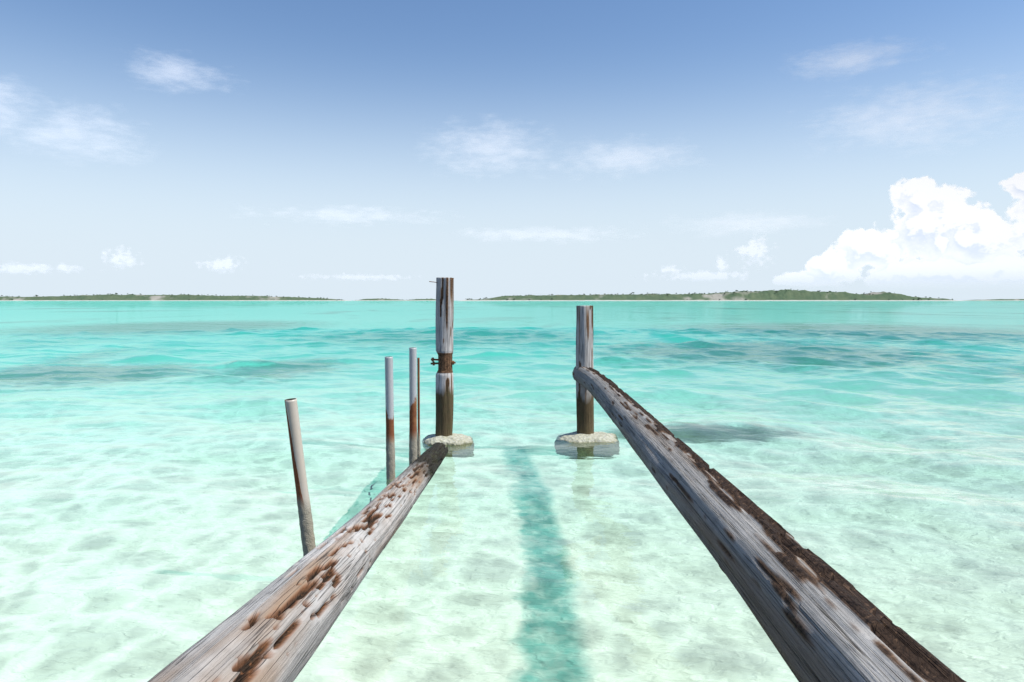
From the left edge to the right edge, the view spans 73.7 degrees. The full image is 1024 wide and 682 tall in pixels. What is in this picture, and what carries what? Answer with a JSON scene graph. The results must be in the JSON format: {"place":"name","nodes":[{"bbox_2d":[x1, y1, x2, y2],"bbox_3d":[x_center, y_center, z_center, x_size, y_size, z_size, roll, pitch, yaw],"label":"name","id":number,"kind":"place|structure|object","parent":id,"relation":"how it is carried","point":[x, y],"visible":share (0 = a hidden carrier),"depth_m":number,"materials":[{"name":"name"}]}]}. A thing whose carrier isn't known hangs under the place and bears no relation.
{"place":"outdoors","nodes":[
{"label":"outdoors","id":0,"kind":"place"},
{"bbox_2d":[0,294,348,300],"bbox_3d":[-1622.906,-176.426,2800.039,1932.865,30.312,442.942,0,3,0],"label":"island","id":1,"kind":"structure","parent":0,"point":[133,297],"depth_m":2643.28,"materials":[{"name":"green plant"}]},
{"bbox_2d":[354,298,435,300],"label":"distant island","id":2,"kind":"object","parent":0,"point":[378,299],"visible":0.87,"depth_m":3612.09,"materials":[{"name":"green plant"}]},
{"bbox_2d":[0,301,1023,681],"bbox_3d":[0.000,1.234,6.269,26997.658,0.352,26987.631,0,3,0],"label":"sea water","id":3,"kind":"structure","parent":0,"point":[872,451],"depth_m":6.21,"materials":[{"name":"teal liquid"}]},
{"bbox_2d":[0,0,1023,300],"label":"sky","id":4,"kind":"structure","parent":0,"point":[351,150],"materials":[{"name":"blue"}]},
{"bbox_2d":[460,289,959,300],"bbox_3d":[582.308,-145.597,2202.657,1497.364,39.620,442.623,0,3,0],"label":"island","id":5,"kind":"structure","parent":0,"point":[789,295],"depth_m":2044.11,"materials":[{"name":"green plant"}]},
{"bbox_2d":[1,289,952,299],"bbox_3d":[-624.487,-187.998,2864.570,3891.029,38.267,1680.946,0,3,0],"label":"island trees","id":6,"kind":"object","parent":5,"relation":"on","point":[549,294],"visible":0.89,"depth_m":2112.85,"materials":[{"name":"green plant"}]},
{"bbox_2d":[663,241,763,270],"bbox_3d":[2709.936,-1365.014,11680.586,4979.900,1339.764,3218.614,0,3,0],"label":"cloud","id":7,"kind":"structure","parent":0,"point":[750,250],"depth_m":11815.23,"materials":[{"name":"white"}]},
{"bbox_2d":[774,172,1023,279],"bbox_3d":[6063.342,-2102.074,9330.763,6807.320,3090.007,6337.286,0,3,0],"label":"cloud","id":8,"kind":"structure","parent":0,"point":[944,231],"depth_m":8855.12,"materials":[{"name":"white"}]},
{"bbox_2d":[960,299,1023,300],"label":"island","id":9,"kind":"structure","parent":0,"point":[996,300],"depth_m":4221.44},
{"bbox_3d":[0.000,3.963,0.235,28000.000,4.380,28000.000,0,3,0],"label":"seabed","id":10,"kind":"structure","parent":0,"visible":0},
{"bbox_2d":[285,398,315,556],"bbox_3d":[-1.280,1.076,4.232,0.225,1.458,0.085,-2,4,-33],"label":"pipe","id":11,"kind":"object","parent":10,"relation":"on","point":[302,494],"visible":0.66,"depth_m":4.18,"materials":[{"name":"white plastic"}]},
{"bbox_2d":[385,356,394,479],"bbox_3d":[-1.087,0.964,6.118,0.087,1.650,0.086,0,3,0],"label":"pipe","id":12,"kind":"object","parent":10,"relation":"on","point":[390,442],"visible":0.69,"depth_m":6.07,"materials":[{"name":"grey metal"}]},
{"bbox_2d":[409,347,417,464],"bbox_3d":[-0.913,0.919,6.285,0.085,1.720,0.081,0,3,0],"label":"pipe","id":13,"kind":"object","parent":10,"relation":"on","point":[413,447],"visible":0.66,"depth_m":6.24,"materials":[{"name":"grey metal"}]},
{"bbox_2d":[435,277,453,436],"bbox_3d":[-0.785,0.578,7.898,0.237,2.612,0.221,0,3,0],"label":"post","id":14,"kind":"object","parent":10,"relation":"on","point":[444,349],"visible":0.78,"depth_m":7.80,"materials":[{"name":"grey wood"}]},
{"bbox_2d":[147,442,447,681],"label":"log","id":15,"kind":"object","parent":14,"relation":"attached to","point":[277,629],"visible":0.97,"depth_m":2.20,"materials":[{"name":"grey wood"}]},
{"bbox_2d":[417,358,420,457],"bbox_3d":[-0.871,0.964,6.368,0.036,1.620,0.035,0,3,0],"label":"pole","id":16,"kind":"object","parent":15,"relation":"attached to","point":[418,406],"visible":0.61,"depth_m":6.34,"materials":[{"name":"brown metal"}]},
{"bbox_2d":[431,361,455,364],"bbox_3d":[-0.792,0.254,7.859,0.286,0.055,0.040,0,3,-4],"label":"bolt","id":17,"kind":"object","parent":14,"relation":"attached to","point":[452,362],"visible":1,"depth_m":7.85,"materials":[{"name":"brown metal"}]},
{"bbox_2d":[423,433,472,445],"bbox_3d":[-0.742,1.477,7.940,0.623,0.809,0.519,0,3,0],"label":"footing","id":18,"kind":"object","parent":10,"relation":"on","point":[453,439],"visible":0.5,"depth_m":7.77,"materials":[{"name":"concrete"}]},
{"bbox_2d":[576,306,593,433],"bbox_3d":[0.857,0.731,8.007,0.226,2.292,0.216,0,3,0],"label":"post","id":19,"kind":"object","parent":10,"relation":"on","point":[584,358],"visible":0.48,"depth_m":7.91,"materials":[{"name":"grey wood"}]},
{"bbox_2d":[572,366,965,681],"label":"log","id":20,"kind":"object","parent":19,"relation":"attached to","point":[818,618],"visible":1,"depth_m":2.00,"materials":[{"name":"grey wood"}]},
{"bbox_2d":[559,431,616,441],"bbox_3d":[0.873,1.473,7.995,0.752,0.810,0.550,0,3,0],"label":"footing","id":21,"kind":"object","parent":10,"relation":"on","point":[575,436],"visible":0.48,"depth_m":7.83,"materials":[{"name":"concrete"}]}
]}

